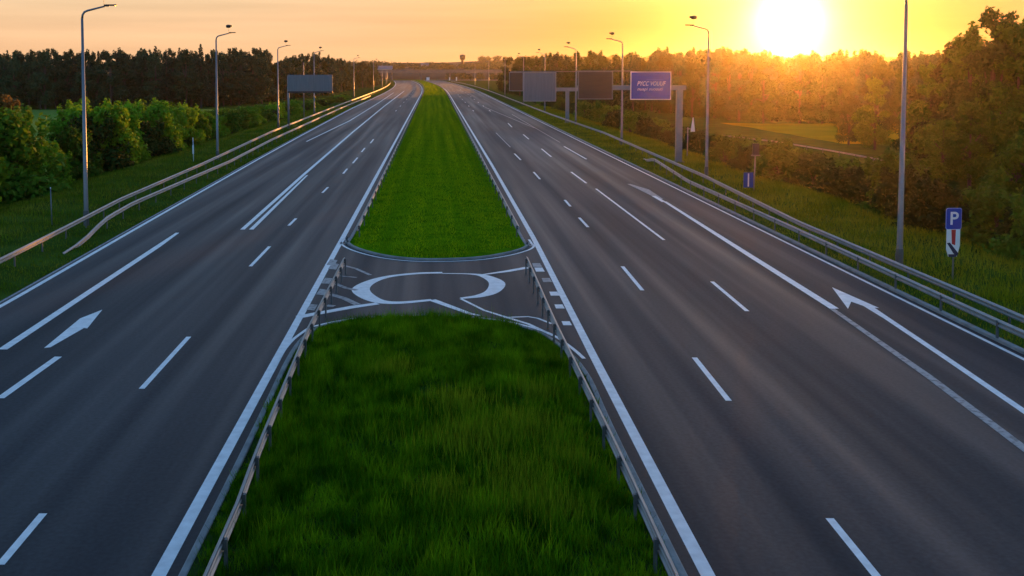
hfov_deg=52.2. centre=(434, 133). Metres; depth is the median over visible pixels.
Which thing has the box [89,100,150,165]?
bush
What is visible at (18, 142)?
bush
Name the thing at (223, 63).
forest tree
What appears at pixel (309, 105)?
bush
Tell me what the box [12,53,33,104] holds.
forest tree
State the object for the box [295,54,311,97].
forest tree
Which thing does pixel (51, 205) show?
marker post
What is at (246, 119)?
bush
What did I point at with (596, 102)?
bush
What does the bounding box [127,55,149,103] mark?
forest tree
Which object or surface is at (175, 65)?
forest tree
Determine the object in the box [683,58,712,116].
woodland tree
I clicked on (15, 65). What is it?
forest tree
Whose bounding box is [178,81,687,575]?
kerb
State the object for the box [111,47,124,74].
forest tree
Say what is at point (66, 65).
forest tree
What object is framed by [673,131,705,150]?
bush
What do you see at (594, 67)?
woodland tree
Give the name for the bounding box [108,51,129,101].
forest tree
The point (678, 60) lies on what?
woodland tree
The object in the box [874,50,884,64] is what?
woodland tree
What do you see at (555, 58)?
woodland tree
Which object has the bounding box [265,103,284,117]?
bush
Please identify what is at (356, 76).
forest tree
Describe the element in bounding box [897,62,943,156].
broadleaf tree
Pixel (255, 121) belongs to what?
bush
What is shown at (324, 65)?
forest tree
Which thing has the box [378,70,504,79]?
overpass
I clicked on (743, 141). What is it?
bush
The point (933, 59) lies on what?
woodland tree
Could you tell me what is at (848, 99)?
broadleaf tree
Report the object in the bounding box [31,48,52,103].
forest tree
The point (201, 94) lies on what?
forest tree
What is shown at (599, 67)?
woodland tree
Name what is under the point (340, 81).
forest tree
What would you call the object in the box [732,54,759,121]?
woodland tree
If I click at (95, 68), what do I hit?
forest tree
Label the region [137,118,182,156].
bush
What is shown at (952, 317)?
road edge kerb
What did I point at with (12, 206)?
grass
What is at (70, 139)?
bush
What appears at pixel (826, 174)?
bush
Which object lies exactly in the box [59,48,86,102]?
forest tree
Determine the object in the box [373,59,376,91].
street lamp
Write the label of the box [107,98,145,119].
bush
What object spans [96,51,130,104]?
forest tree
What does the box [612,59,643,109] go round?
woodland tree
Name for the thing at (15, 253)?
guard rail
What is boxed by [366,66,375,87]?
forest tree
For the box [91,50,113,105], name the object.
forest tree
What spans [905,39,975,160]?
broadleaf tree
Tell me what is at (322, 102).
bush
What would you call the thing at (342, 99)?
bush
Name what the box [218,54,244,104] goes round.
forest tree
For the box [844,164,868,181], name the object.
bush
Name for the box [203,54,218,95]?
forest tree
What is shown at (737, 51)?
woodland tree
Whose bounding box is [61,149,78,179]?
bush
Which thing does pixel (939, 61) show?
woodland tree
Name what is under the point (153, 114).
bush
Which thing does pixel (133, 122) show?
bush
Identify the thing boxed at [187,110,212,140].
bush
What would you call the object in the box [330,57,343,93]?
forest tree
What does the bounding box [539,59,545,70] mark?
woodland tree
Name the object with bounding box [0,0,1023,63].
sky
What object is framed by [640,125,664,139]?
bush
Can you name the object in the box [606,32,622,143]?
street lamp
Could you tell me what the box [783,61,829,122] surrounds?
woodland tree
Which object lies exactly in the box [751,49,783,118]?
woodland tree
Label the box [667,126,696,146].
bush
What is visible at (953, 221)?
parking sign
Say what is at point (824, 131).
meadow
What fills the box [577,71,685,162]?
sign gantry
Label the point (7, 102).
bush
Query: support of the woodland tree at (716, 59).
on the ground at (718, 125)
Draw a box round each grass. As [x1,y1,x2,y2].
[0,106,353,295]
[187,323,664,575]
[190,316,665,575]
[350,103,524,257]
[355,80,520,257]
[360,347,624,539]
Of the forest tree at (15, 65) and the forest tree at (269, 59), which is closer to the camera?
the forest tree at (15, 65)
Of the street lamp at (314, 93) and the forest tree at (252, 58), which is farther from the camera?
the forest tree at (252, 58)
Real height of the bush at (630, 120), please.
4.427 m
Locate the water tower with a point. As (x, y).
(462, 57)
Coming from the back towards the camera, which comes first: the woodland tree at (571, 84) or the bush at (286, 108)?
the woodland tree at (571, 84)
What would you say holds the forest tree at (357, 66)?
on the ground at (718, 125)
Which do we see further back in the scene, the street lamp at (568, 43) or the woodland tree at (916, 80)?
the woodland tree at (916, 80)
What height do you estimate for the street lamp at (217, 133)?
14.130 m
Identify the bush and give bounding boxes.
[0,94,24,124]
[0,103,68,173]
[0,106,71,205]
[0,157,18,200]
[9,142,49,184]
[39,137,74,184]
[42,114,74,141]
[48,125,107,180]
[53,111,136,172]
[56,102,92,123]
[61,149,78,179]
[65,97,107,113]
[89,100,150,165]
[94,99,150,160]
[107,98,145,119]
[123,99,146,119]
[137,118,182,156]
[139,97,169,107]
[140,100,185,150]
[166,104,205,143]
[167,101,178,109]
[167,107,184,146]
[170,114,189,147]
[176,102,205,144]
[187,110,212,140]
[202,110,226,138]
[208,108,220,116]
[213,114,233,137]
[221,108,243,133]
[232,107,251,129]
[243,108,262,127]
[247,105,266,123]
[259,109,279,122]
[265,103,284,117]
[267,109,284,120]
[269,101,287,116]
[280,100,292,115]
[286,99,302,114]
[304,101,313,108]
[315,99,330,105]
[324,97,334,103]
[329,96,340,101]
[337,97,345,101]
[340,95,354,99]
[539,101,552,105]
[550,97,564,108]
[557,102,564,110]
[561,100,574,111]
[569,103,577,113]
[572,101,591,116]
[583,108,592,118]
[588,100,605,120]
[590,103,608,121]
[599,104,620,122]
[601,110,619,126]
[609,113,624,128]
[619,109,639,132]
[634,116,654,133]
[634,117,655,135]
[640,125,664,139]
[654,129,670,141]
[655,122,670,129]
[658,127,673,141]
[661,128,683,143]
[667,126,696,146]
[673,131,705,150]
[686,136,716,153]
[702,133,742,165]
[720,134,747,159]
[725,144,759,169]
[739,141,791,175]
[742,137,764,145]
[750,137,802,184]
[780,151,838,187]
[788,147,809,152]
[788,148,812,160]
[794,156,834,183]
[808,165,867,195]
[818,165,867,201]
[834,157,859,169]
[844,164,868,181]
[850,175,875,205]
[855,147,923,224]
[862,161,931,219]
[891,177,973,235]
[942,181,1023,246]
[981,187,1023,263]
[986,206,1022,248]
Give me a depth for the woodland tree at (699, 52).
265.40 m
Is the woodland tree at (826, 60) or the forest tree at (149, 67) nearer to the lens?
the woodland tree at (826, 60)
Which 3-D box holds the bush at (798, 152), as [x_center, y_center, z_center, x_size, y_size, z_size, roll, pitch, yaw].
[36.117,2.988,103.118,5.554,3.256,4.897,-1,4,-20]
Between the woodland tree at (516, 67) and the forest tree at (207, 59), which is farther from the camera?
the woodland tree at (516, 67)
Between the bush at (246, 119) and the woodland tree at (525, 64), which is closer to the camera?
the bush at (246, 119)
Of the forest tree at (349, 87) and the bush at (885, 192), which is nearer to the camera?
the bush at (885, 192)
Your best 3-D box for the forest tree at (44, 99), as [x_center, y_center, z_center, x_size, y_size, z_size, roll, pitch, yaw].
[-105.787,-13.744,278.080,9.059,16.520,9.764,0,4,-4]
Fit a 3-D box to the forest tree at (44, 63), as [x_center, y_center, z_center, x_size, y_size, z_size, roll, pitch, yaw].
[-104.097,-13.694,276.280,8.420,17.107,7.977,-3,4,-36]
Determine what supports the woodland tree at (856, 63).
on the ground at (718, 125)
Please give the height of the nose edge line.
0.001 m
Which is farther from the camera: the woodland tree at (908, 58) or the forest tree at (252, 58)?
the forest tree at (252, 58)
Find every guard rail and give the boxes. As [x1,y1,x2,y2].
[0,81,390,266]
[63,96,369,253]
[203,257,345,575]
[357,80,423,236]
[424,80,519,235]
[452,81,1023,323]
[525,256,678,575]
[644,158,1023,338]
[729,136,881,160]
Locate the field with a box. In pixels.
[20,109,232,139]
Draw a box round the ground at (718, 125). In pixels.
[0,79,1023,347]
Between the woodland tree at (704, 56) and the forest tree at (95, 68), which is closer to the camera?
the woodland tree at (704, 56)
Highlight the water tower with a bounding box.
[460,54,464,63]
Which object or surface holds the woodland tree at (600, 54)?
on the ground at (718, 125)
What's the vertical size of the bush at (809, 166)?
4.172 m
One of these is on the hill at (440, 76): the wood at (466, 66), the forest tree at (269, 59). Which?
the wood at (466, 66)
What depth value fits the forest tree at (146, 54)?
290.69 m
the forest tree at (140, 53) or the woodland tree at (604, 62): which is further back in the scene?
the forest tree at (140, 53)
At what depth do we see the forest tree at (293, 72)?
364.18 m
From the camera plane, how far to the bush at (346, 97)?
321.50 m
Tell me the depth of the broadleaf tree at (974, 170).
89.92 m
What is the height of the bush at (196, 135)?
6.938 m
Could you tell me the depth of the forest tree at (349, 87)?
496.90 m
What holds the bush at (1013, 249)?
on the ground at (718, 125)
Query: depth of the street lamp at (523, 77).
284.50 m
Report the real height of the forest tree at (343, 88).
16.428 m
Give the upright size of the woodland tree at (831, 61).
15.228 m
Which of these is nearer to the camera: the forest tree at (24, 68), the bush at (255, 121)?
the bush at (255, 121)
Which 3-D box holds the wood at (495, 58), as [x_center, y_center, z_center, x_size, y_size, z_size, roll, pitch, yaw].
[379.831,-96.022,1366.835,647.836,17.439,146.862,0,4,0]
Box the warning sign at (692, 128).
[687,118,694,155]
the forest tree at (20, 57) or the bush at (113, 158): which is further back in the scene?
the forest tree at (20, 57)
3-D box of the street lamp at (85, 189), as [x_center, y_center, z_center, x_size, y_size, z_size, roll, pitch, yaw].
[-19.727,-1.263,61.355,2.220,14.130,0.500,0,4,0]
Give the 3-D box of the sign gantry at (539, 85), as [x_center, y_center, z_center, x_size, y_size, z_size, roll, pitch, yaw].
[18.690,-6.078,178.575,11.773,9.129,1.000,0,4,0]
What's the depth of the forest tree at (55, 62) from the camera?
280.14 m
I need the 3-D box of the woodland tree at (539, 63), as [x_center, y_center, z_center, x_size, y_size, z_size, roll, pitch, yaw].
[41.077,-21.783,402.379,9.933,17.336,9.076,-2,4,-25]
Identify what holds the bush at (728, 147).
on the ground at (718, 125)
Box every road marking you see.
[0,81,1023,575]
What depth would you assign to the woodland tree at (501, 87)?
445.83 m
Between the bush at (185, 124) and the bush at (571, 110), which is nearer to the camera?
the bush at (185, 124)
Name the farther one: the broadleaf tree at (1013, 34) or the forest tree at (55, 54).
the forest tree at (55, 54)
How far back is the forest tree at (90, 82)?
275.91 m
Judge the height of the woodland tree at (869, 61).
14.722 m
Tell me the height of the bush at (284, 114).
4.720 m
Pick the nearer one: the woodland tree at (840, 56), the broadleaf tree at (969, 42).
the broadleaf tree at (969, 42)
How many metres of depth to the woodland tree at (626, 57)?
290.40 m
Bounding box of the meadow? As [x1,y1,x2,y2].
[724,122,898,143]
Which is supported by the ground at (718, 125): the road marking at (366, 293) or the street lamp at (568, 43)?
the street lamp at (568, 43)
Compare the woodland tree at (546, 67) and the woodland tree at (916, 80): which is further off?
the woodland tree at (546, 67)
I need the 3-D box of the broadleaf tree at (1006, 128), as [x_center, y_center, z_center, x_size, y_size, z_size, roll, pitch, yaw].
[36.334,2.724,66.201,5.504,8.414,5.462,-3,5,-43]
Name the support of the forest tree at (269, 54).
on the ground at (718, 125)
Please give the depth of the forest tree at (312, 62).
396.34 m
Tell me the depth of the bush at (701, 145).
118.58 m
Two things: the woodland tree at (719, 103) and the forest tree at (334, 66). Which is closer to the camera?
the woodland tree at (719, 103)
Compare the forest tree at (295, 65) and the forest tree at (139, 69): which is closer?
the forest tree at (139, 69)
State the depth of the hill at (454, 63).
1387.01 m
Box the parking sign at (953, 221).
[945,208,961,277]
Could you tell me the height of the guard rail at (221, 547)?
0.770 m
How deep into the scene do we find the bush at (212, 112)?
179.68 m
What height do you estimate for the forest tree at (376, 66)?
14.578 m
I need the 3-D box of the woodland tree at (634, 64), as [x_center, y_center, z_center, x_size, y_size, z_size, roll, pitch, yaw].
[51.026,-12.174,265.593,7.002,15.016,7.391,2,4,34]
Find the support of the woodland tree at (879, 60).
on the ground at (718, 125)
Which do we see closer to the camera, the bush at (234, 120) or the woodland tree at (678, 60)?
the bush at (234, 120)
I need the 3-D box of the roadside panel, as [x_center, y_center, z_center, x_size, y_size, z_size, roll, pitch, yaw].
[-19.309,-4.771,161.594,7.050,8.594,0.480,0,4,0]
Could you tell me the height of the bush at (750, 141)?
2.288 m
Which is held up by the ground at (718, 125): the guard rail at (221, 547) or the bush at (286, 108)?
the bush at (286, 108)
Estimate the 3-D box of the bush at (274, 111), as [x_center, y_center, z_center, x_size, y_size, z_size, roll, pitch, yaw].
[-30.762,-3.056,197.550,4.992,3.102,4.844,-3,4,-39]
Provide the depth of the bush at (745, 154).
98.08 m
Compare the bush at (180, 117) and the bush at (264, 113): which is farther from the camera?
the bush at (264, 113)
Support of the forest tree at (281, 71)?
on the ground at (718, 125)
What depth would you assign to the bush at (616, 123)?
166.68 m
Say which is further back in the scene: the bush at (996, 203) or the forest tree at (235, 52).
the forest tree at (235, 52)
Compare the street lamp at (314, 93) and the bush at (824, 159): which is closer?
the bush at (824, 159)
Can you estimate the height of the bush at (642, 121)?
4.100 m
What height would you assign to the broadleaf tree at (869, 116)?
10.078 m
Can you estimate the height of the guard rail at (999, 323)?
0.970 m
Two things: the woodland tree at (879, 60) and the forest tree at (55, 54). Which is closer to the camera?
the woodland tree at (879, 60)
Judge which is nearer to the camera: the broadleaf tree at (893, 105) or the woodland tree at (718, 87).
the broadleaf tree at (893, 105)
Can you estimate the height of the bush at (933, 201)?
4.312 m
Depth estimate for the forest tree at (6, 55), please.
300.71 m
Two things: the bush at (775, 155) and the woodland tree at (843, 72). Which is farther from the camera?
the woodland tree at (843, 72)
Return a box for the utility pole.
[303,62,304,117]
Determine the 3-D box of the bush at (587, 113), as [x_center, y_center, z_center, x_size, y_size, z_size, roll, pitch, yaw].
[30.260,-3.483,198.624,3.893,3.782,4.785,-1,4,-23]
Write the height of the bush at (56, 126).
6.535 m
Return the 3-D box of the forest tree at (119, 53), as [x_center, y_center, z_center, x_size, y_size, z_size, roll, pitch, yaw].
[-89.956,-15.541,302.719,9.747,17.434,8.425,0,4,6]
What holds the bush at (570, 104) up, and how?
on the ground at (718, 125)
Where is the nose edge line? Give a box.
[274,239,585,363]
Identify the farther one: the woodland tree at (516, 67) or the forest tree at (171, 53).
the woodland tree at (516, 67)
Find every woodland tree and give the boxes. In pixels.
[496,57,513,93]
[507,65,519,93]
[509,60,524,95]
[521,59,536,95]
[524,56,530,70]
[533,55,544,70]
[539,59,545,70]
[543,52,560,93]
[548,52,564,98]
[556,55,572,96]
[556,60,565,97]
[561,61,575,98]
[564,51,586,100]
[574,50,595,101]
[583,62,599,104]
[591,55,611,103]
[594,55,615,105]
[595,50,603,64]
[604,54,619,103]
[605,55,629,107]
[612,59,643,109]
[619,57,640,110]
[625,52,640,107]
[628,51,644,103]
[630,61,654,109]
[644,53,658,110]
[646,56,672,113]
[647,47,662,110]
[656,46,671,73]
[656,54,685,113]
[669,53,689,105]
[671,57,709,116]
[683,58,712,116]
[684,47,698,59]
[695,48,711,114]
[696,49,702,61]
[698,51,728,117]
[699,49,727,117]
[710,46,729,112]
[710,49,740,119]
[721,50,746,98]
[721,53,754,121]
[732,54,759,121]
[740,48,747,53]
[740,54,780,122]
[746,52,760,105]
[749,54,775,119]
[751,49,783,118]
[758,55,793,121]
[760,55,788,120]
[779,54,808,106]
[779,54,818,123]
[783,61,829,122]
[793,53,819,110]
[803,61,841,123]
[809,50,827,73]
[819,52,837,77]
[823,49,850,117]
[823,55,831,67]
[826,60,859,122]
[843,53,876,113]
[850,49,872,79]
[852,53,877,108]
[855,61,897,121]
[858,62,896,122]
[861,53,874,78]
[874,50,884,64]
[874,54,882,64]
[882,54,915,115]
[895,52,909,78]
[900,50,919,75]
[906,51,930,103]
[917,54,941,105]
[927,59,941,111]
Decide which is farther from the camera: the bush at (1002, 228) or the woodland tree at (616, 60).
the woodland tree at (616, 60)
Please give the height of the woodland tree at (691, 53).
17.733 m
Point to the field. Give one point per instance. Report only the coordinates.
(51, 113)
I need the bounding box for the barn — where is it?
[377,66,392,69]
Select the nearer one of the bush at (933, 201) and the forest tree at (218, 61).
the bush at (933, 201)
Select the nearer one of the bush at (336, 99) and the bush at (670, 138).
the bush at (670, 138)
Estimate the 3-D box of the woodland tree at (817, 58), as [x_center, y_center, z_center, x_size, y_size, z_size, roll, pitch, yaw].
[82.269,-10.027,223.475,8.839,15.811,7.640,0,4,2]
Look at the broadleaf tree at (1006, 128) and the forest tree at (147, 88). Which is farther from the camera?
the forest tree at (147, 88)
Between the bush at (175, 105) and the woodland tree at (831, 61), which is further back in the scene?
the woodland tree at (831, 61)
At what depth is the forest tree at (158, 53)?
299.16 m
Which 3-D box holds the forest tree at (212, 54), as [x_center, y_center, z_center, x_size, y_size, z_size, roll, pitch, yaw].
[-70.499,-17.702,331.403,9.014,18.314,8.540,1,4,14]
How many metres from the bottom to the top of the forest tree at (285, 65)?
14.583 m
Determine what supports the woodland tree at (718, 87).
on the ground at (718, 125)
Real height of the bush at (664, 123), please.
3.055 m
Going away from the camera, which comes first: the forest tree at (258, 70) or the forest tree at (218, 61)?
the forest tree at (258, 70)
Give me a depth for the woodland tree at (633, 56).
283.47 m
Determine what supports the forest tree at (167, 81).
on the ground at (718, 125)
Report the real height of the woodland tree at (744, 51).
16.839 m
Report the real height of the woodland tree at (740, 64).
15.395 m
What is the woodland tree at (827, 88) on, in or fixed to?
on the ground at (718, 125)
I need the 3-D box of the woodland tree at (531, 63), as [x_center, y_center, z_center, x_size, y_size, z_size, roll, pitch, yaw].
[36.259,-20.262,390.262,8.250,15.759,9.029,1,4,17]
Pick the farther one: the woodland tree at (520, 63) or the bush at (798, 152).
the woodland tree at (520, 63)
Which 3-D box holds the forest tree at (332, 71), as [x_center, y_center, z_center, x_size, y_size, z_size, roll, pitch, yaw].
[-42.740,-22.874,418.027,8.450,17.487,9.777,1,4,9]
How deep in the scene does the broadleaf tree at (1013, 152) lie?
62.43 m
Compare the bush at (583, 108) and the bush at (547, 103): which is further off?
the bush at (547, 103)
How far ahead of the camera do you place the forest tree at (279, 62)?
352.70 m
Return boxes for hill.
[108,63,675,79]
[401,60,886,67]
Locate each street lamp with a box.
[81,4,116,225]
[215,25,235,159]
[277,40,290,127]
[314,47,321,113]
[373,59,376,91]
[518,53,523,102]
[564,42,576,124]
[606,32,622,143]
[685,15,709,175]
[895,0,907,263]
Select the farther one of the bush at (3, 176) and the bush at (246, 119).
the bush at (246, 119)
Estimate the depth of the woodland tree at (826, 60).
226.01 m
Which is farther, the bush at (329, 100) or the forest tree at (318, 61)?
the forest tree at (318, 61)
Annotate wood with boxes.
[318,56,695,69]
[445,73,500,79]
[478,54,911,63]
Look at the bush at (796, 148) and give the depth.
116.75 m
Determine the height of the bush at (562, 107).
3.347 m
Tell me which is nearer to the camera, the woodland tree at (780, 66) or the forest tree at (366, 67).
the woodland tree at (780, 66)
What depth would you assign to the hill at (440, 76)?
1021.27 m
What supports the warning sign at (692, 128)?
on the ground at (718, 125)
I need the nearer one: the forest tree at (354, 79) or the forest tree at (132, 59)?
the forest tree at (132, 59)
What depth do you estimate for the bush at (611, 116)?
170.66 m
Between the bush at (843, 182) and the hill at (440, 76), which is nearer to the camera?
the bush at (843, 182)
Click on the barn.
(385, 67)
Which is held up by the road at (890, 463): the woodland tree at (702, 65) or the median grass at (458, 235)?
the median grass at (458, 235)
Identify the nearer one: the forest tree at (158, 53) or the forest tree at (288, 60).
the forest tree at (158, 53)
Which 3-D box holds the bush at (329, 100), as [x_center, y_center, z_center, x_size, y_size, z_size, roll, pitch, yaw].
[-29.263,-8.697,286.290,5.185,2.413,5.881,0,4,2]
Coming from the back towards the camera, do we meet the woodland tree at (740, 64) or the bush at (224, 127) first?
the woodland tree at (740, 64)
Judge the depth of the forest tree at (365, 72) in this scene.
578.93 m
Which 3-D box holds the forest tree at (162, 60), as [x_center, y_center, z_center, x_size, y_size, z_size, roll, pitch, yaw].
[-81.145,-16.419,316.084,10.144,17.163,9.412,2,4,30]
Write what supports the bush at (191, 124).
on the ground at (718, 125)
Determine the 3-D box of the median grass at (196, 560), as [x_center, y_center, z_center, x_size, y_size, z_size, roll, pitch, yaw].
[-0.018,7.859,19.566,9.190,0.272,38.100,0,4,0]
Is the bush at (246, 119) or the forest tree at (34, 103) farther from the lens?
the forest tree at (34, 103)
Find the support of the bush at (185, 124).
on the ground at (718, 125)
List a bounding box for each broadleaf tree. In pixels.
[831,80,868,144]
[851,76,894,149]
[878,65,928,151]
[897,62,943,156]
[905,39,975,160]
[909,21,986,159]
[916,117,972,182]
[934,6,1023,171]
[940,99,992,188]
[958,110,1023,222]
[971,18,1023,177]
[972,113,1023,204]
[997,65,1023,174]
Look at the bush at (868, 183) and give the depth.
73.76 m
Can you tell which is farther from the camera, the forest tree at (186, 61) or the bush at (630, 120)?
the forest tree at (186, 61)
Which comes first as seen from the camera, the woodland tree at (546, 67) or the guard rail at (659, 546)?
the guard rail at (659, 546)
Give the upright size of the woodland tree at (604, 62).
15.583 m
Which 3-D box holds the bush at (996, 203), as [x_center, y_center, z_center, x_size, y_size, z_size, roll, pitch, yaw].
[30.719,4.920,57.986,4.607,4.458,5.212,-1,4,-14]
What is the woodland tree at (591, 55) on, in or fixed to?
on the ground at (718, 125)
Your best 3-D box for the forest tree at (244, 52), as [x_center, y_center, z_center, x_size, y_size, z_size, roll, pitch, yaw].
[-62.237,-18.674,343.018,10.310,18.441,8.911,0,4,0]
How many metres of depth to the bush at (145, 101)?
134.51 m
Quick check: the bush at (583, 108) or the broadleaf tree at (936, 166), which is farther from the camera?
the bush at (583, 108)
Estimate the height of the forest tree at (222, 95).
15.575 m
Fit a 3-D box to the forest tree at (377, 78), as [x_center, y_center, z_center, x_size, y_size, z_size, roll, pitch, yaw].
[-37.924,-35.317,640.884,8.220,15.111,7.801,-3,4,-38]
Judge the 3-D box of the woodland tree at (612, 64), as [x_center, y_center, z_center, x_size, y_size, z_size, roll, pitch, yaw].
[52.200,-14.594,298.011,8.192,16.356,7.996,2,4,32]
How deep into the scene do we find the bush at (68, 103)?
129.46 m
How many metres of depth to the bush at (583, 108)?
210.10 m
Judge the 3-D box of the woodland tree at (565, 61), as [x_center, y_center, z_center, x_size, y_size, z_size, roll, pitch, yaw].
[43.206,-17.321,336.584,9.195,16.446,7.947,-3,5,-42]
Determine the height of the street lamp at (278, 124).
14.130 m
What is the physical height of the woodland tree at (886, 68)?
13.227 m
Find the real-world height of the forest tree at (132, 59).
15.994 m
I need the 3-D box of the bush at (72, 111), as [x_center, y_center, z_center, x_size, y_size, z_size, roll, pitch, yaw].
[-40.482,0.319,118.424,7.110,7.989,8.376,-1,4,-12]
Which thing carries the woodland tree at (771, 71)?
on the ground at (718, 125)
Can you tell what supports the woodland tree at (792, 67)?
on the ground at (718, 125)
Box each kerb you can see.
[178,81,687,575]
[439,80,1023,354]
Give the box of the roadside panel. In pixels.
[287,75,332,128]
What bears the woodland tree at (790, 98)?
on the ground at (718, 125)
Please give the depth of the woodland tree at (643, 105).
271.99 m
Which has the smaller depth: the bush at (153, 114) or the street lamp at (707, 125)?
the street lamp at (707, 125)
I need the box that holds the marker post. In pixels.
[50,187,52,224]
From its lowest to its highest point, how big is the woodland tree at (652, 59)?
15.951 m
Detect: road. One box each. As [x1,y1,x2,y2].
[0,81,1023,575]
[379,80,504,80]
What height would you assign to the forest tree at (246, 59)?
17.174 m
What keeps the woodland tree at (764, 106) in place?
on the ground at (718, 125)
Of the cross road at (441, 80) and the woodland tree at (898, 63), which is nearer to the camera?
the woodland tree at (898, 63)
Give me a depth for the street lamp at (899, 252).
48.30 m
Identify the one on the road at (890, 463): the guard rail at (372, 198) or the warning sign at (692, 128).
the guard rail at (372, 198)
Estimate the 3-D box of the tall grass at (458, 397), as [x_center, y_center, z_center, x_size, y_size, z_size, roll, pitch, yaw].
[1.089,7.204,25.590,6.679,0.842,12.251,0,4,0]
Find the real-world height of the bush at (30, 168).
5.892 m
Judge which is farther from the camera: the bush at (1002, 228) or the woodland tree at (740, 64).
the woodland tree at (740, 64)
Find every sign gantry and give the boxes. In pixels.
[509,71,577,122]
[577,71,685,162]
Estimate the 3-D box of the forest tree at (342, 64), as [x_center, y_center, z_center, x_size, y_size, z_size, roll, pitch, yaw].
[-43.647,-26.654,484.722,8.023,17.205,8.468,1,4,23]
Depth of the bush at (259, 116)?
186.71 m
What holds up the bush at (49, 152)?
on the ground at (718, 125)
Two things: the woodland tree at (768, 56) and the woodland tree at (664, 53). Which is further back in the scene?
the woodland tree at (664, 53)
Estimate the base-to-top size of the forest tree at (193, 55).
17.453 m
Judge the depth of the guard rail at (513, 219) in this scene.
80.74 m
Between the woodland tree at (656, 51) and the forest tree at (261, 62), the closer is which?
the woodland tree at (656, 51)
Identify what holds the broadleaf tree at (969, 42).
on the ground at (718, 125)
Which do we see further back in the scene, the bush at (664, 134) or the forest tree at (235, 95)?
the forest tree at (235, 95)
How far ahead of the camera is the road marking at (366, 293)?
36.57 m
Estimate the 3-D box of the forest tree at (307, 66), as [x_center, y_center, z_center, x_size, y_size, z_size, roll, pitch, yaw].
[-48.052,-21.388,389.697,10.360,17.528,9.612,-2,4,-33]
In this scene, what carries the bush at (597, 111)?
on the ground at (718, 125)
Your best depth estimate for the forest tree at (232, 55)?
314.45 m
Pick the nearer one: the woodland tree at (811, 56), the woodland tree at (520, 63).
the woodland tree at (811, 56)
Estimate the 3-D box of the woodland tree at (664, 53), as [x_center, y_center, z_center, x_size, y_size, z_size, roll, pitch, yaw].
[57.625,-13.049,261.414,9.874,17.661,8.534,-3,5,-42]
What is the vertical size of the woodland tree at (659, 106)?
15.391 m
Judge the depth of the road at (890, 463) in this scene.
32.73 m
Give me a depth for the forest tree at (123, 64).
278.58 m
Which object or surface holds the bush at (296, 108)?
on the ground at (718, 125)
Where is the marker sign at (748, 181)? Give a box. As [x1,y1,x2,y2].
[743,143,760,190]
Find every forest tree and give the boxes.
[0,51,27,105]
[0,57,20,97]
[5,50,10,73]
[9,53,32,76]
[10,53,42,107]
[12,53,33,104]
[24,51,56,108]
[26,49,59,108]
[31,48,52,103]
[32,60,56,106]
[41,58,68,107]
[49,48,68,104]
[52,52,81,107]
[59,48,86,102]
[66,53,80,101]
[70,49,101,104]
[79,57,108,107]
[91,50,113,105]
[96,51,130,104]
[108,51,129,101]
[109,53,140,101]
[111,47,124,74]
[112,50,132,94]
[125,55,135,87]
[127,48,145,86]
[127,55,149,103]
[133,50,160,100]
[134,54,169,103]
[139,53,172,108]
[144,49,173,104]
[156,50,177,101]
[160,48,188,104]
[161,51,177,103]
[169,48,202,102]
[171,55,192,105]
[175,50,203,104]
[190,44,210,107]
[194,56,210,83]
[202,58,230,106]
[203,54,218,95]
[207,49,221,82]
[209,53,235,105]
[214,51,232,100]
[218,53,233,90]
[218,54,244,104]
[221,47,243,72]
[241,49,248,69]
[241,54,266,103]
[242,52,252,74]
[243,58,269,103]
[249,47,273,93]
[250,56,276,103]
[265,49,284,99]
[265,64,285,101]
[266,55,281,100]
[271,61,286,94]
[279,59,292,97]
[280,56,294,97]
[280,60,292,99]
[286,62,296,98]
[290,59,306,97]
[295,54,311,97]
[301,53,318,96]
[308,56,322,74]
[312,56,326,95]
[321,60,333,94]
[322,55,337,84]
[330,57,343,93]
[333,62,342,92]
[336,58,349,91]
[337,64,345,91]
[342,69,351,90]
[345,60,357,89]
[350,65,360,88]
[355,62,364,83]
[359,61,369,87]
[361,63,372,87]
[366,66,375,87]
[370,64,379,85]
[375,65,381,83]
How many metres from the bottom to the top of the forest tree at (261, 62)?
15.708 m
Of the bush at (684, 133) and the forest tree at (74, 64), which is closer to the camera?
the bush at (684, 133)
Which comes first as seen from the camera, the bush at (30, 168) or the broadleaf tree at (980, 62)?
the bush at (30, 168)
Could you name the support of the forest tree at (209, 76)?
on the ground at (718, 125)
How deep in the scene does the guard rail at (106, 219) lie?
76.44 m
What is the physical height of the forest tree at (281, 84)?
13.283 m
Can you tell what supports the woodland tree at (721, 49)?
on the ground at (718, 125)
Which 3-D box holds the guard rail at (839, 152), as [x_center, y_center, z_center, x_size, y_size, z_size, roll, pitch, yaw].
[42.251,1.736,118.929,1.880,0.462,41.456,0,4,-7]
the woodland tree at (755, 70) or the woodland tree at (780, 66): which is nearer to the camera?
the woodland tree at (780, 66)
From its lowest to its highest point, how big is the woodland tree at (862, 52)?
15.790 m

